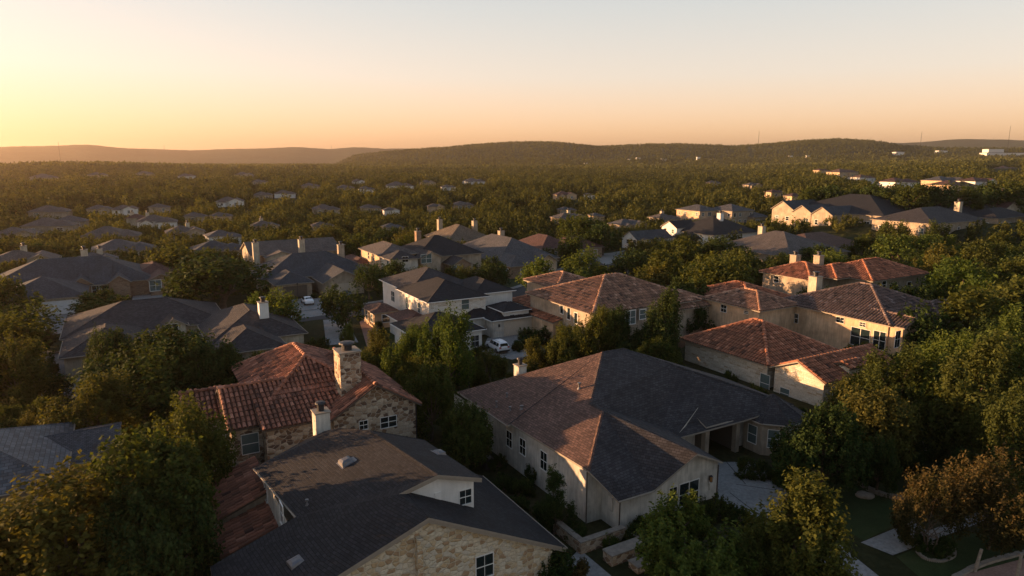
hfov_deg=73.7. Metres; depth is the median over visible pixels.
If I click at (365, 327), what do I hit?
path
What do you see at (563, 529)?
garden wall
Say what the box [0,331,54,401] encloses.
tree
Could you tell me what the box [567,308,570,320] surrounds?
window
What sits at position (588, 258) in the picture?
tree
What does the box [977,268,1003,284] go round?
tree
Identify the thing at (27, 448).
house
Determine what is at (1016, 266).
tree
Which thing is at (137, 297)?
driveway
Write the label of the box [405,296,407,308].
window
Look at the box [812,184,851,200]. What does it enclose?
tree
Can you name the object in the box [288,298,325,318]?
driveway
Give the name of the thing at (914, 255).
tree
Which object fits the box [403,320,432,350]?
tree
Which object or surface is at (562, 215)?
house
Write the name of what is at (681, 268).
tree
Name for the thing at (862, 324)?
window
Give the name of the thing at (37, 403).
tree
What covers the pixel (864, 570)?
driveway
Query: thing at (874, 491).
stone border
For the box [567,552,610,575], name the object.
path
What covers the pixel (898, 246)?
tree
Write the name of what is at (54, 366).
shrub
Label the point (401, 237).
tree
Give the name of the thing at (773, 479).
shrub
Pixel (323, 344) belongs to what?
shrub
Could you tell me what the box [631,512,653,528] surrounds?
shrub
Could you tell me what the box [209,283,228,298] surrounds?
tree
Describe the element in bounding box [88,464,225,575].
tree
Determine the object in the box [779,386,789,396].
window
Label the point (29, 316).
tree
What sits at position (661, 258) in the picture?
tree
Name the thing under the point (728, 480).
driveway
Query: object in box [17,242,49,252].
tree
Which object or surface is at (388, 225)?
house
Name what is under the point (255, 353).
tree
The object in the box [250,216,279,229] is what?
house
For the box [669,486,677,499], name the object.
window
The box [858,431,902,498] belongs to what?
tree
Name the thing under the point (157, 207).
house
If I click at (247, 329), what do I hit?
house
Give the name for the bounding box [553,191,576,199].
house
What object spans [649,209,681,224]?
house
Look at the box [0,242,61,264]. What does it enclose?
house
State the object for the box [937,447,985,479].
tree
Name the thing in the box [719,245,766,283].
tree
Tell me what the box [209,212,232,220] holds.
house
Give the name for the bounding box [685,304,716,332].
tree
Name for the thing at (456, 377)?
tree
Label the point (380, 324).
shrub
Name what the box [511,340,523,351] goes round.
shrub
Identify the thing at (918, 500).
tree
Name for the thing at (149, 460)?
tree
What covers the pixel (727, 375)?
shrub
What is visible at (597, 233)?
tree
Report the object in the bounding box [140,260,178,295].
house
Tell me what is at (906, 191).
tree
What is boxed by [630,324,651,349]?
tree
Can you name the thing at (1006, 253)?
tree
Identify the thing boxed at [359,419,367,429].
window
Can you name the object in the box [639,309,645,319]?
window
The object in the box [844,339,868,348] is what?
tree
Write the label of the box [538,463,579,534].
tree
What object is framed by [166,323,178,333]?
window
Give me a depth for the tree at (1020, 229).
183.93 m
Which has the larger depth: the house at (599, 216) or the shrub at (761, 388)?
the house at (599, 216)
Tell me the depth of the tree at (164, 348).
69.41 m
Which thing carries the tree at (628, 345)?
on the ground at (878, 563)
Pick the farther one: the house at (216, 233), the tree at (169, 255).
the house at (216, 233)
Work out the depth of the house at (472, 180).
750.63 m
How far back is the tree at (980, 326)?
88.36 m
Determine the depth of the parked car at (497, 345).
99.67 m
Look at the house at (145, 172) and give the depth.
877.31 m
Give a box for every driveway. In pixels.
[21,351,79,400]
[26,313,73,333]
[132,294,166,299]
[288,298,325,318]
[323,319,357,344]
[483,335,544,358]
[596,252,624,264]
[716,462,786,518]
[824,545,877,575]
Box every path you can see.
[360,318,378,347]
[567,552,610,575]
[861,512,983,554]
[965,558,1023,575]
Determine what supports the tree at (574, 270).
on the ground at (878, 563)
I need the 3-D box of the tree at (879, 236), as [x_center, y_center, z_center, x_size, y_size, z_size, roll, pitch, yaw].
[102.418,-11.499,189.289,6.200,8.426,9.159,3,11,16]
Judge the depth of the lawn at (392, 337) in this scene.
108.56 m
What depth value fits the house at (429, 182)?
710.15 m
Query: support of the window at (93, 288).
in the house at (60, 282)
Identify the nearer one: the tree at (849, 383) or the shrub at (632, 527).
the shrub at (632, 527)
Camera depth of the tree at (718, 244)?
176.15 m
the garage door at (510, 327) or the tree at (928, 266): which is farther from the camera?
the tree at (928, 266)
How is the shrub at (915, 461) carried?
on the ground at (878, 563)
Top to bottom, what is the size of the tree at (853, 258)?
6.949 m
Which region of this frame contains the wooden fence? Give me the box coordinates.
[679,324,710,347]
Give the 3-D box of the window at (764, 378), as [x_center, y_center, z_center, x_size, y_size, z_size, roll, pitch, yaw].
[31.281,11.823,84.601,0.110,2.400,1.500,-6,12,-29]
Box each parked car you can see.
[301,296,313,304]
[486,338,509,352]
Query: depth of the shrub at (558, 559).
45.30 m
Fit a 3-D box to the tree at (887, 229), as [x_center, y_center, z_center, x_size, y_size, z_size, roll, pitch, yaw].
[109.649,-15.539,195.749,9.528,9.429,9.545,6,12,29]
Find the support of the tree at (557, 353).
on the ground at (878, 563)
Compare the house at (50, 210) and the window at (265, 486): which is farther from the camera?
the house at (50, 210)
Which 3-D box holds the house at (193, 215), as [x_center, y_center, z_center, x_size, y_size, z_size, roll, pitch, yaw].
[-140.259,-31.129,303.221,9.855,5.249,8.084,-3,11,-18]
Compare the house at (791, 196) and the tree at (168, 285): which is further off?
the house at (791, 196)
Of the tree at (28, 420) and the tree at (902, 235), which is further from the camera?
the tree at (902, 235)
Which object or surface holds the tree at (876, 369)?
on the ground at (878, 563)
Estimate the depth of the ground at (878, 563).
211.78 m
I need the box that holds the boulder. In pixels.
[855,490,874,499]
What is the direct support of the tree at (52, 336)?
on the ground at (878, 563)
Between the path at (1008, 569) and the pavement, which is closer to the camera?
the path at (1008, 569)
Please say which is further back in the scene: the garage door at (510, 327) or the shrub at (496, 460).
the garage door at (510, 327)
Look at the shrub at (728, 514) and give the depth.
52.95 m
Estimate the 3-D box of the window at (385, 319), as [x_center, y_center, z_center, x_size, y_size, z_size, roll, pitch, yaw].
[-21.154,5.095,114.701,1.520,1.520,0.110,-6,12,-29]
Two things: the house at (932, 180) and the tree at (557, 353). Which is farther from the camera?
the house at (932, 180)
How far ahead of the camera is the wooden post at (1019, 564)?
45.98 m
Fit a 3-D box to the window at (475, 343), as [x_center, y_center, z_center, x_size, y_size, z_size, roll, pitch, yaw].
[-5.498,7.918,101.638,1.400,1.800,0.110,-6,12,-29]
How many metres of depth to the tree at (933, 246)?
172.04 m
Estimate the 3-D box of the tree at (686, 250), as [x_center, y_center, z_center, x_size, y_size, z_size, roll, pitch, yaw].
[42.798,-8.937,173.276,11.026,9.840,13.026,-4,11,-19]
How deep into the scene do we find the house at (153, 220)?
273.86 m
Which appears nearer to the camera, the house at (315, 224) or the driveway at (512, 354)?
the driveway at (512, 354)
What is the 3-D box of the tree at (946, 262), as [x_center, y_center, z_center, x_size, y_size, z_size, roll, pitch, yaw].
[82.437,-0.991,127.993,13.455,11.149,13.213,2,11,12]
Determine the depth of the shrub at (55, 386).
80.57 m
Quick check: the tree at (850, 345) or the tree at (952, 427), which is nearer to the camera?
the tree at (952, 427)
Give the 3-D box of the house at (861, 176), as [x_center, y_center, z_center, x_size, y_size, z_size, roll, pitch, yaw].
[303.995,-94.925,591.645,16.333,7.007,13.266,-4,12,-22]
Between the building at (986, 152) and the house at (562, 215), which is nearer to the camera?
the house at (562, 215)
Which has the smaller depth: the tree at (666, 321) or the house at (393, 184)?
the tree at (666, 321)
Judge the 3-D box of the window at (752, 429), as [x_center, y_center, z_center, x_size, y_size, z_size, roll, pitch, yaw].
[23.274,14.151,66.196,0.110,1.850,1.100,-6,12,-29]
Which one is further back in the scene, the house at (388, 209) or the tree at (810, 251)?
the house at (388, 209)
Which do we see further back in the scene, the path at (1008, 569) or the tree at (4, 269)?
the tree at (4, 269)
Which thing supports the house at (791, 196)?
on the ground at (878, 563)
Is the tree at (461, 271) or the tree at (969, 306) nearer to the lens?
the tree at (969, 306)
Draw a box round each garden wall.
[553,520,581,550]
[577,525,625,553]
[602,536,644,566]
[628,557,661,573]
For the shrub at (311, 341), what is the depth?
98.64 m
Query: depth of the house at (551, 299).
107.86 m
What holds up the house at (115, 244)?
on the ground at (878, 563)
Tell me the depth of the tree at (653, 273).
133.78 m
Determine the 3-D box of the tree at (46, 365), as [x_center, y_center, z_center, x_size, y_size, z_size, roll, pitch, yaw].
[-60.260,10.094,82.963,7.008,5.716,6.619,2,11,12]
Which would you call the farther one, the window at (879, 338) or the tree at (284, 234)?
the tree at (284, 234)
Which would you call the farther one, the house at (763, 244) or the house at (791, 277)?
the house at (763, 244)
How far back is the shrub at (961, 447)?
61.62 m
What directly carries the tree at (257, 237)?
on the ground at (878, 563)
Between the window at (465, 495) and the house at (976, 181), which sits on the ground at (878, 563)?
the house at (976, 181)
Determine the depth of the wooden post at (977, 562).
46.89 m
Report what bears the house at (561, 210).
on the ground at (878, 563)
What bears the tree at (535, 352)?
on the ground at (878, 563)
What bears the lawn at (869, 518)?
on the ground at (878, 563)
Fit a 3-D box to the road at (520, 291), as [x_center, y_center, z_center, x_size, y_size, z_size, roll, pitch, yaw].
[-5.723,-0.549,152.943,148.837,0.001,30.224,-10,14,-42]
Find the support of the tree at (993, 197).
on the ground at (878, 563)
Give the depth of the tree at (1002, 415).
56.95 m
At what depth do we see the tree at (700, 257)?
162.49 m
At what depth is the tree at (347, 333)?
101.83 m
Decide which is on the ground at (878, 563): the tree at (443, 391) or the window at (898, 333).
the tree at (443, 391)
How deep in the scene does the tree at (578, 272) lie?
133.24 m
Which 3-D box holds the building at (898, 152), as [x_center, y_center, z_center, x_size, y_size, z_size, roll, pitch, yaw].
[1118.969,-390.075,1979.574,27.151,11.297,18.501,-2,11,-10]
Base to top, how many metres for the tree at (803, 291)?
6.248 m
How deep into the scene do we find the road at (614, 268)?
182.39 m
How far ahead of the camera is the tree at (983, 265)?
132.01 m
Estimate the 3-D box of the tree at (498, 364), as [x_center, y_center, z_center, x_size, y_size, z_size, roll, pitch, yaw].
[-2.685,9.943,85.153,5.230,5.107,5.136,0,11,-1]
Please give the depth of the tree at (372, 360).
82.71 m
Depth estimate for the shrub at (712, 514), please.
53.25 m
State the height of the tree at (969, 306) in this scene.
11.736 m
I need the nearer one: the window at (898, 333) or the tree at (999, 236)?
the window at (898, 333)
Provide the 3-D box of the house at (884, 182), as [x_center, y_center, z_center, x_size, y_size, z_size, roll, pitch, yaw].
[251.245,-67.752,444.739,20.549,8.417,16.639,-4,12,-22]
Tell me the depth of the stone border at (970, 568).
47.94 m
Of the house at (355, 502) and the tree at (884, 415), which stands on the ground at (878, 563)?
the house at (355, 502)
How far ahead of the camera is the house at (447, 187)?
598.95 m
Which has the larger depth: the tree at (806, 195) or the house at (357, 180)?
the house at (357, 180)
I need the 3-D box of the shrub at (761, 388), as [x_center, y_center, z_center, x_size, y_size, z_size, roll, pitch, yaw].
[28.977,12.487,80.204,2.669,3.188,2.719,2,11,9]
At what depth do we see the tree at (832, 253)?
159.30 m
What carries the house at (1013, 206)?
on the ground at (878, 563)
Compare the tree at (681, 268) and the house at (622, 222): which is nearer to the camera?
the tree at (681, 268)
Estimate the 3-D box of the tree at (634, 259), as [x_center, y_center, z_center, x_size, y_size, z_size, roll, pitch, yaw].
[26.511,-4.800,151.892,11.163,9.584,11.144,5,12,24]
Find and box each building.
[892,151,903,154]
[979,149,1023,155]
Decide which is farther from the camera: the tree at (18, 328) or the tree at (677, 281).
the tree at (677, 281)
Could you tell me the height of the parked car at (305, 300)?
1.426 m
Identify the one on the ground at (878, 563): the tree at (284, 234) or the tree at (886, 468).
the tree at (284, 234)
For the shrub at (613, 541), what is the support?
on the ground at (878, 563)
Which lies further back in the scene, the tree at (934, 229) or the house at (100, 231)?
the house at (100, 231)
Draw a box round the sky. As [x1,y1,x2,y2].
[0,0,1023,149]
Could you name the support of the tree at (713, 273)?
on the ground at (878, 563)
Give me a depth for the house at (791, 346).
93.78 m
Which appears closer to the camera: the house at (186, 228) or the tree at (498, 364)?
the tree at (498, 364)
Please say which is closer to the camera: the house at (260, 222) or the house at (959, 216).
the house at (959, 216)
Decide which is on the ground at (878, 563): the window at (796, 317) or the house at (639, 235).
the house at (639, 235)
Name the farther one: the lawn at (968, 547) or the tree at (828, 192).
the tree at (828, 192)
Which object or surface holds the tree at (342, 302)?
on the ground at (878, 563)
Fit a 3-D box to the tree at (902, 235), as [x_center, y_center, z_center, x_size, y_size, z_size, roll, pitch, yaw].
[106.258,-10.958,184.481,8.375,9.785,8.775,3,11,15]
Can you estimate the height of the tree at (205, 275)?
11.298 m
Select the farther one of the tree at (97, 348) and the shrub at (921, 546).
the tree at (97, 348)
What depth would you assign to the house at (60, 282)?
137.86 m
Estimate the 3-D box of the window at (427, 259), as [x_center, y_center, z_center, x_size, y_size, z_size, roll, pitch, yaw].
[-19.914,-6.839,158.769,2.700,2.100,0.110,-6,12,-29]
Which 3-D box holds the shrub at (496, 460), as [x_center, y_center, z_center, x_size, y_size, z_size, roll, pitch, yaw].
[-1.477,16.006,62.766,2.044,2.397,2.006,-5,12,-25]
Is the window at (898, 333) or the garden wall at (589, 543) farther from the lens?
the window at (898, 333)
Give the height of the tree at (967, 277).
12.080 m
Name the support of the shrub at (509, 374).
on the ground at (878, 563)
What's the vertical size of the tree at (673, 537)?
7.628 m
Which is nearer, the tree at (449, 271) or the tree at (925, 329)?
the tree at (925, 329)
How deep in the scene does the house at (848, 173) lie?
754.84 m
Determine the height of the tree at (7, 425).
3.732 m
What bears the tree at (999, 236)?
on the ground at (878, 563)
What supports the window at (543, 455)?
in the house at (621, 436)
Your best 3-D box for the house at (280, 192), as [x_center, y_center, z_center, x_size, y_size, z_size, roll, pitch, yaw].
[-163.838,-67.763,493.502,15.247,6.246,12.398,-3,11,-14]
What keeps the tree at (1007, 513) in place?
on the ground at (878, 563)
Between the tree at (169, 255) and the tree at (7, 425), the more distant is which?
the tree at (169, 255)
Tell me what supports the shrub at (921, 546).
on the lawn at (968, 547)
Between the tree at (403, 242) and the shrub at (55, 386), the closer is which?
the shrub at (55, 386)
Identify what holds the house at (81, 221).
on the ground at (878, 563)
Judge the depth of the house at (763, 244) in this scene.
187.81 m
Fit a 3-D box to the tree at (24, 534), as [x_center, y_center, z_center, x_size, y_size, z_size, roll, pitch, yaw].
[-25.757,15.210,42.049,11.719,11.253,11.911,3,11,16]
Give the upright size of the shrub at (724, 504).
2.851 m
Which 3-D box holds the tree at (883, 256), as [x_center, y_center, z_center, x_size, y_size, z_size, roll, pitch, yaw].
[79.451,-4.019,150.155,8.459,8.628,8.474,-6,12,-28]
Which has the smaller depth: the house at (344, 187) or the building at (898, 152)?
the house at (344, 187)
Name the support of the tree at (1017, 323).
on the ground at (878, 563)
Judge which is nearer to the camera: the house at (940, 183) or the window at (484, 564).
the window at (484, 564)
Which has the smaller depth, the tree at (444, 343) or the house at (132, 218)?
the tree at (444, 343)
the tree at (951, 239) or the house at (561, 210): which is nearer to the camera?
the tree at (951, 239)
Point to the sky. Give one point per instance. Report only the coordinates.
(138, 74)
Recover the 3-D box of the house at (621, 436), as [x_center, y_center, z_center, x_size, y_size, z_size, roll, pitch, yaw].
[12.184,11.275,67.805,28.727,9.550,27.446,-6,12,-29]
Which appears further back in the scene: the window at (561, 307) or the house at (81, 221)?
the house at (81, 221)
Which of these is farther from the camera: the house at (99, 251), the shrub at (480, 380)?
the house at (99, 251)
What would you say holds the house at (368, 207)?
on the ground at (878, 563)
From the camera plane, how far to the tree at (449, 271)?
153.68 m
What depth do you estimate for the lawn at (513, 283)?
155.40 m
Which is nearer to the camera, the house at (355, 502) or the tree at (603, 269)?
the house at (355, 502)
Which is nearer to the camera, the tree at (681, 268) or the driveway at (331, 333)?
the driveway at (331, 333)
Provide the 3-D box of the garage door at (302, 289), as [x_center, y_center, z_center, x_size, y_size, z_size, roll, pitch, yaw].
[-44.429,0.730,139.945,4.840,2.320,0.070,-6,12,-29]
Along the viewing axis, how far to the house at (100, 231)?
224.31 m
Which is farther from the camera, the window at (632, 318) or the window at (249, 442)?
the window at (632, 318)
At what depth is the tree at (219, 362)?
71.71 m
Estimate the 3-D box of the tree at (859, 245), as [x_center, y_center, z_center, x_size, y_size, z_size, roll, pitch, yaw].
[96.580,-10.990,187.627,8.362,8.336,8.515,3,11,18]
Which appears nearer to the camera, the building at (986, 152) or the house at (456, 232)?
the house at (456, 232)
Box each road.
[296,251,624,321]
[594,259,669,286]
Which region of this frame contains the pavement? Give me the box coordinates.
[298,250,624,310]
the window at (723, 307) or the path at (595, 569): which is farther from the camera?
the window at (723, 307)
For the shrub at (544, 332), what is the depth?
104.61 m
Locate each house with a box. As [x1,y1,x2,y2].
[0,227,43,238]
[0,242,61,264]
[0,246,150,315]
[0,422,121,520]
[19,217,79,232]
[27,205,72,217]
[29,173,57,180]
[58,296,307,377]
[59,215,88,227]
[77,245,118,258]
[80,226,141,240]
[86,205,111,214]
[87,172,107,176]
[91,239,157,256]
[111,205,137,214]
[124,210,145,225]
[135,171,154,175]
[136,210,177,229]
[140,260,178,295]
[148,203,171,212]
[164,220,205,240]
[177,340,421,559]
[178,173,195,178]
[183,212,207,222]
[189,240,241,255]
[203,230,241,244]
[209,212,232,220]
[210,400,567,575]
[215,197,244,206]
[234,172,253,176]
[240,236,336,263]
[249,241,371,298]
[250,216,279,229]
[251,179,267,184]
[253,191,272,199]
[274,190,295,197]
[301,183,319,189]
[310,222,334,230]
[312,204,339,213]
[336,185,354,191]
[345,228,483,276]
[352,179,364,183]
[358,186,375,192]
[360,204,381,212]
[363,302,399,328]
[379,267,515,355]
[381,207,400,215]
[381,223,404,230]
[386,181,412,188]
[420,180,435,184]
[423,217,485,242]
[426,203,444,211]
[440,185,455,190]
[453,201,473,208]
[454,348,803,529]
[463,178,484,183]
[463,228,559,278]
[465,301,533,337]
[512,271,711,350]
[519,233,603,258]
[550,208,585,223]
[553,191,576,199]
[557,207,575,213]
[588,213,604,220]
[607,219,646,230]
[622,229,672,248]
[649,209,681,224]
[660,210,757,243]
[676,204,767,222]
[680,271,968,406]
[720,223,854,260]
[742,182,762,188]
[759,251,928,294]
[764,189,784,197]
[771,194,914,226]
[782,193,798,200]
[813,168,829,173]
[826,168,858,176]
[850,174,875,181]
[870,199,1023,237]
[875,177,919,187]
[921,176,962,185]
[926,180,978,190]
[956,177,996,185]
[981,194,1023,211]
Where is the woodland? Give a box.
[0,137,1023,322]
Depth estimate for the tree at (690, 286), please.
113.77 m
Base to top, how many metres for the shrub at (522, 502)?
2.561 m
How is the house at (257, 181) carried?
on the ground at (878, 563)
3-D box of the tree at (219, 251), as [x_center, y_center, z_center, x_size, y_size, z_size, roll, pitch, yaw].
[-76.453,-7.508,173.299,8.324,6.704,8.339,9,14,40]
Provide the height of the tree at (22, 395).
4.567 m
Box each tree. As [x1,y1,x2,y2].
[0,257,28,267]
[0,261,15,273]
[0,273,42,313]
[0,295,66,336]
[0,309,58,356]
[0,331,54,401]
[0,381,40,410]
[0,403,21,423]
[0,416,18,427]
[0,449,161,575]
[0,504,88,575]
[4,357,51,391]
[13,394,53,426]
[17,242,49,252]
[17,409,64,426]
[19,328,59,346]
[37,367,143,440]
[64,288,130,315]
[67,321,217,429]
[74,422,220,564]
[80,322,138,374]
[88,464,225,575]
[129,417,177,455]
[143,242,210,267]
[145,401,181,430]
[147,388,239,486]
[153,256,217,299]
[157,335,244,400]
[162,248,274,308]
[200,245,224,256]
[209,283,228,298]
[245,291,275,306]
[245,350,264,359]
[248,231,281,241]
[264,286,308,324]
[273,229,298,239]
[311,224,343,240]
[317,283,371,334]
[338,322,354,345]
[342,232,366,253]
[344,232,373,256]
[349,261,388,298]
[361,347,382,369]
[364,325,395,375]
[372,233,389,242]
[373,224,398,242]
[378,329,422,381]
[380,258,405,276]
[391,227,414,244]
[393,233,414,245]
[393,351,429,390]
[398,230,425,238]
[400,353,459,441]
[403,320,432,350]
[408,300,477,392]
[432,358,470,388]
[438,398,493,469]
[441,264,461,276]
[455,263,476,278]
[471,348,509,385]
[478,255,512,284]
[515,255,554,290]
[522,335,552,370]
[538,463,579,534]
[539,321,583,367]
[552,228,588,263]
[554,209,603,237]
[555,323,572,349]
[559,243,602,275]
[565,265,593,276]
[571,269,591,277]
[571,304,627,358]
[583,222,623,254]
[594,265,615,274]
[600,303,631,351]
[604,244,649,276]
[615,338,643,350]
[623,238,654,256]
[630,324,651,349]
[633,247,692,284]
[633,483,763,575]
[636,265,675,286]
[637,335,687,366]
[638,283,684,358]
[654,243,672,253]
[657,233,700,263]
[670,274,686,288]
[673,259,685,276]
[674,231,699,244]
[677,247,757,289]
[680,276,710,295]
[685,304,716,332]
[695,248,720,271]
[698,235,749,256]
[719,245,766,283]
[719,248,754,270]
[731,515,798,575]
[736,465,862,575]
[740,248,756,260]
[751,259,780,283]
[755,253,788,277]
[769,394,879,492]
[777,251,804,260]
[783,253,803,260]
[793,185,821,200]
[796,288,807,294]
[799,243,832,261]
[810,248,847,262]
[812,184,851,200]
[812,372,928,475]
[813,250,846,262]
[824,256,833,264]
[830,370,885,398]
[844,183,867,194]
[844,255,859,261]
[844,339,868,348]
[847,234,875,257]
[847,340,937,448]
[858,249,889,259]
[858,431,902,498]
[859,178,903,202]
[871,233,935,261]
[874,231,882,241]
[876,217,912,240]
[884,183,938,210]
[886,281,935,299]
[886,352,898,359]
[888,340,932,373]
[889,460,980,551]
[890,231,917,260]
[890,326,980,420]
[896,248,922,265]
[897,299,964,348]
[902,256,923,269]
[904,182,956,208]
[904,233,932,249]
[910,241,964,268]
[912,239,940,256]
[913,253,958,284]
[915,254,994,297]
[918,219,952,242]
[919,326,1023,459]
[924,254,1000,299]
[924,281,1022,343]
[924,399,1011,453]
[926,234,959,250]
[937,440,1023,556]
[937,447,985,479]
[948,180,995,209]
[955,312,1023,349]
[957,241,1013,269]
[961,177,1010,205]
[969,376,1023,474]
[974,300,1023,392]
[975,260,1002,277]
[975,457,1023,518]
[977,242,1011,266]
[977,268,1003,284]
[980,228,1023,254]
[983,272,1023,325]
[988,250,1023,277]
[991,274,1022,285]
[992,257,1023,284]
[995,179,1023,210]
[998,501,1023,533]
[1007,238,1023,260]
[1013,221,1023,236]
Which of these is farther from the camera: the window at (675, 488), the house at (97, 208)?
the house at (97, 208)
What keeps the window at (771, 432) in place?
in the house at (621, 436)
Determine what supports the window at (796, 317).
in the house at (791, 346)
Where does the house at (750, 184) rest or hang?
on the ground at (878, 563)
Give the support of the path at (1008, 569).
on the ground at (878, 563)
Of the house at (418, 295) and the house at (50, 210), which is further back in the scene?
the house at (50, 210)
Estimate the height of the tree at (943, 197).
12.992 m
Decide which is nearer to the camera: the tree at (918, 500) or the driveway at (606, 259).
the tree at (918, 500)
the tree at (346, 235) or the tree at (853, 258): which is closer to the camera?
the tree at (853, 258)
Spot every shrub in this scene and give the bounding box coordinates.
[40,350,59,373]
[41,373,76,403]
[303,337,319,346]
[316,337,331,349]
[375,321,382,328]
[450,385,465,400]
[470,371,488,387]
[471,343,487,355]
[487,453,507,471]
[498,371,513,379]
[510,494,530,512]
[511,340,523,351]
[516,326,541,348]
[524,463,536,482]
[526,326,551,345]
[537,546,576,575]
[560,557,589,575]
[564,522,587,541]
[602,530,620,547]
[622,522,642,540]
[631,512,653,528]
[690,495,717,526]
[705,491,740,524]
[722,504,748,526]
[724,370,738,381]
[734,455,758,480]
[750,383,769,394]
[753,458,773,481]
[770,472,789,487]
[897,522,933,553]
[898,451,926,474]
[911,474,936,497]
[928,533,957,559]
[940,443,983,470]
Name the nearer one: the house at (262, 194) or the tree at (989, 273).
the tree at (989, 273)
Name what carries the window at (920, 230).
in the house at (959, 216)
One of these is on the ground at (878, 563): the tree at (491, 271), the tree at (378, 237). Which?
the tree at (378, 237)
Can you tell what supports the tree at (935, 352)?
on the ground at (878, 563)
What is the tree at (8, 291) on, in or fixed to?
on the ground at (878, 563)
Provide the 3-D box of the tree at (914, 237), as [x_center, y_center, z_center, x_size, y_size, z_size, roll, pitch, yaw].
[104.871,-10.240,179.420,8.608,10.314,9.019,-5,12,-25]
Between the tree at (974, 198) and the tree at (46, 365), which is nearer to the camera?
the tree at (46, 365)
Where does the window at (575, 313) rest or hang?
in the house at (551, 299)
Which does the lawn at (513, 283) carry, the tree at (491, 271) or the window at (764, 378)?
the tree at (491, 271)
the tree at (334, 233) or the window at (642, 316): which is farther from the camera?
the tree at (334, 233)
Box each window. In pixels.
[91,285,101,293]
[149,279,161,291]
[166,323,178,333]
[241,432,259,455]
[264,483,267,503]
[279,500,283,524]
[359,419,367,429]
[380,415,396,428]
[381,314,389,322]
[391,290,394,301]
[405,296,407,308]
[417,302,420,313]
[421,254,431,262]
[459,487,471,505]
[461,299,468,309]
[471,335,478,346]
[475,551,493,575]
[506,429,511,448]
[519,436,525,456]
[539,449,547,471]
[560,305,563,314]
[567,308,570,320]
[574,312,577,323]
[625,309,635,324]
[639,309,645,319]
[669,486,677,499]
[678,478,699,506]
[720,304,726,312]
[747,423,757,444]
[759,372,769,389]
[767,429,779,447]
[773,275,778,282]
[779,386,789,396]
[794,313,798,323]
[836,316,844,323]
[850,326,870,344]
[859,322,865,327]
[873,330,886,350]
[894,330,900,347]
[918,228,923,233]
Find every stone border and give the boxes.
[859,441,926,499]
[915,541,956,562]
[951,550,1023,575]
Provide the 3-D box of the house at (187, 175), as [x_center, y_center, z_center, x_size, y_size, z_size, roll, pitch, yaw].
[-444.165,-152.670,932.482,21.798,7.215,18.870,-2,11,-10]
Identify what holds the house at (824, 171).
on the ground at (878, 563)
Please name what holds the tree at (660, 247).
on the ground at (878, 563)
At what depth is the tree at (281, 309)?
108.14 m
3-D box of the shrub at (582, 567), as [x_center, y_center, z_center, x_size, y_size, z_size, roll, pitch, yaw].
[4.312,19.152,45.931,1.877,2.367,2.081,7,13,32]
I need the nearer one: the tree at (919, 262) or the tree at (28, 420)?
the tree at (28, 420)
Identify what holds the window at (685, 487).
in the house at (621, 436)
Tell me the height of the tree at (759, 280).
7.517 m
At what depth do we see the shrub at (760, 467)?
60.59 m
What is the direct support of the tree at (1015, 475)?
on the ground at (878, 563)
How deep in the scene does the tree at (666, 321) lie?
90.25 m
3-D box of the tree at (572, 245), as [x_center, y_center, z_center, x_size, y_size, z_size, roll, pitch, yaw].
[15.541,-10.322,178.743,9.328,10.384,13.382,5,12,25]
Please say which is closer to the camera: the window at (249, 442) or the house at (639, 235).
the window at (249, 442)
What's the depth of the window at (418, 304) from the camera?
110.54 m
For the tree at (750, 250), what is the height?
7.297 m
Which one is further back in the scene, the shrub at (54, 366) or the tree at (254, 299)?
the tree at (254, 299)
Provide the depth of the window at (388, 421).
62.96 m
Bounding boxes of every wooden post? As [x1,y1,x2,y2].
[973,548,982,571]
[1015,553,1022,575]
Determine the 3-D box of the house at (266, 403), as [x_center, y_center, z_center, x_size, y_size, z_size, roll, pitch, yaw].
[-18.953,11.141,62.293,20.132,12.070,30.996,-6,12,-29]
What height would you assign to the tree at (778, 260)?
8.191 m
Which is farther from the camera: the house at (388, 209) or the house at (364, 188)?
the house at (364, 188)
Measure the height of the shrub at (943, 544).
2.057 m
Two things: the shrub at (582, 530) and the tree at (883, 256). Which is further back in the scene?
the tree at (883, 256)
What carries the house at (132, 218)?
on the ground at (878, 563)
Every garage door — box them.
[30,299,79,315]
[283,285,306,297]
[332,282,356,294]
[504,318,531,336]
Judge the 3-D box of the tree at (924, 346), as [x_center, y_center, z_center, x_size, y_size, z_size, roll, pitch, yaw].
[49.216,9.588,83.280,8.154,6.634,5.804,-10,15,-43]
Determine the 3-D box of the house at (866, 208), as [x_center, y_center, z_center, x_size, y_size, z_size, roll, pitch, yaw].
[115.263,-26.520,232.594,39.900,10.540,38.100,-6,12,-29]
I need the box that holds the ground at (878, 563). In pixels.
[0,139,1023,575]
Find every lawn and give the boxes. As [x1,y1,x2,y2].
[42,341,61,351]
[378,327,396,347]
[498,278,523,287]
[823,469,906,539]
[896,531,1023,575]
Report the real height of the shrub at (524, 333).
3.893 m
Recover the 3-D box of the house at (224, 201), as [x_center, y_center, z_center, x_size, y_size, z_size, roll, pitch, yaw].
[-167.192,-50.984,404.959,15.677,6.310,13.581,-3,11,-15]
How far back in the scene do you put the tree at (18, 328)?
92.36 m
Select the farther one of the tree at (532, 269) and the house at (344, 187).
the house at (344, 187)
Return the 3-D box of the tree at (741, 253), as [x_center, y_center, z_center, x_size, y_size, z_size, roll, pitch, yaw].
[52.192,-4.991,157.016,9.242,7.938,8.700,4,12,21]
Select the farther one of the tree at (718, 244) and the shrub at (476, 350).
the tree at (718, 244)
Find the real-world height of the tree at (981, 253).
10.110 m

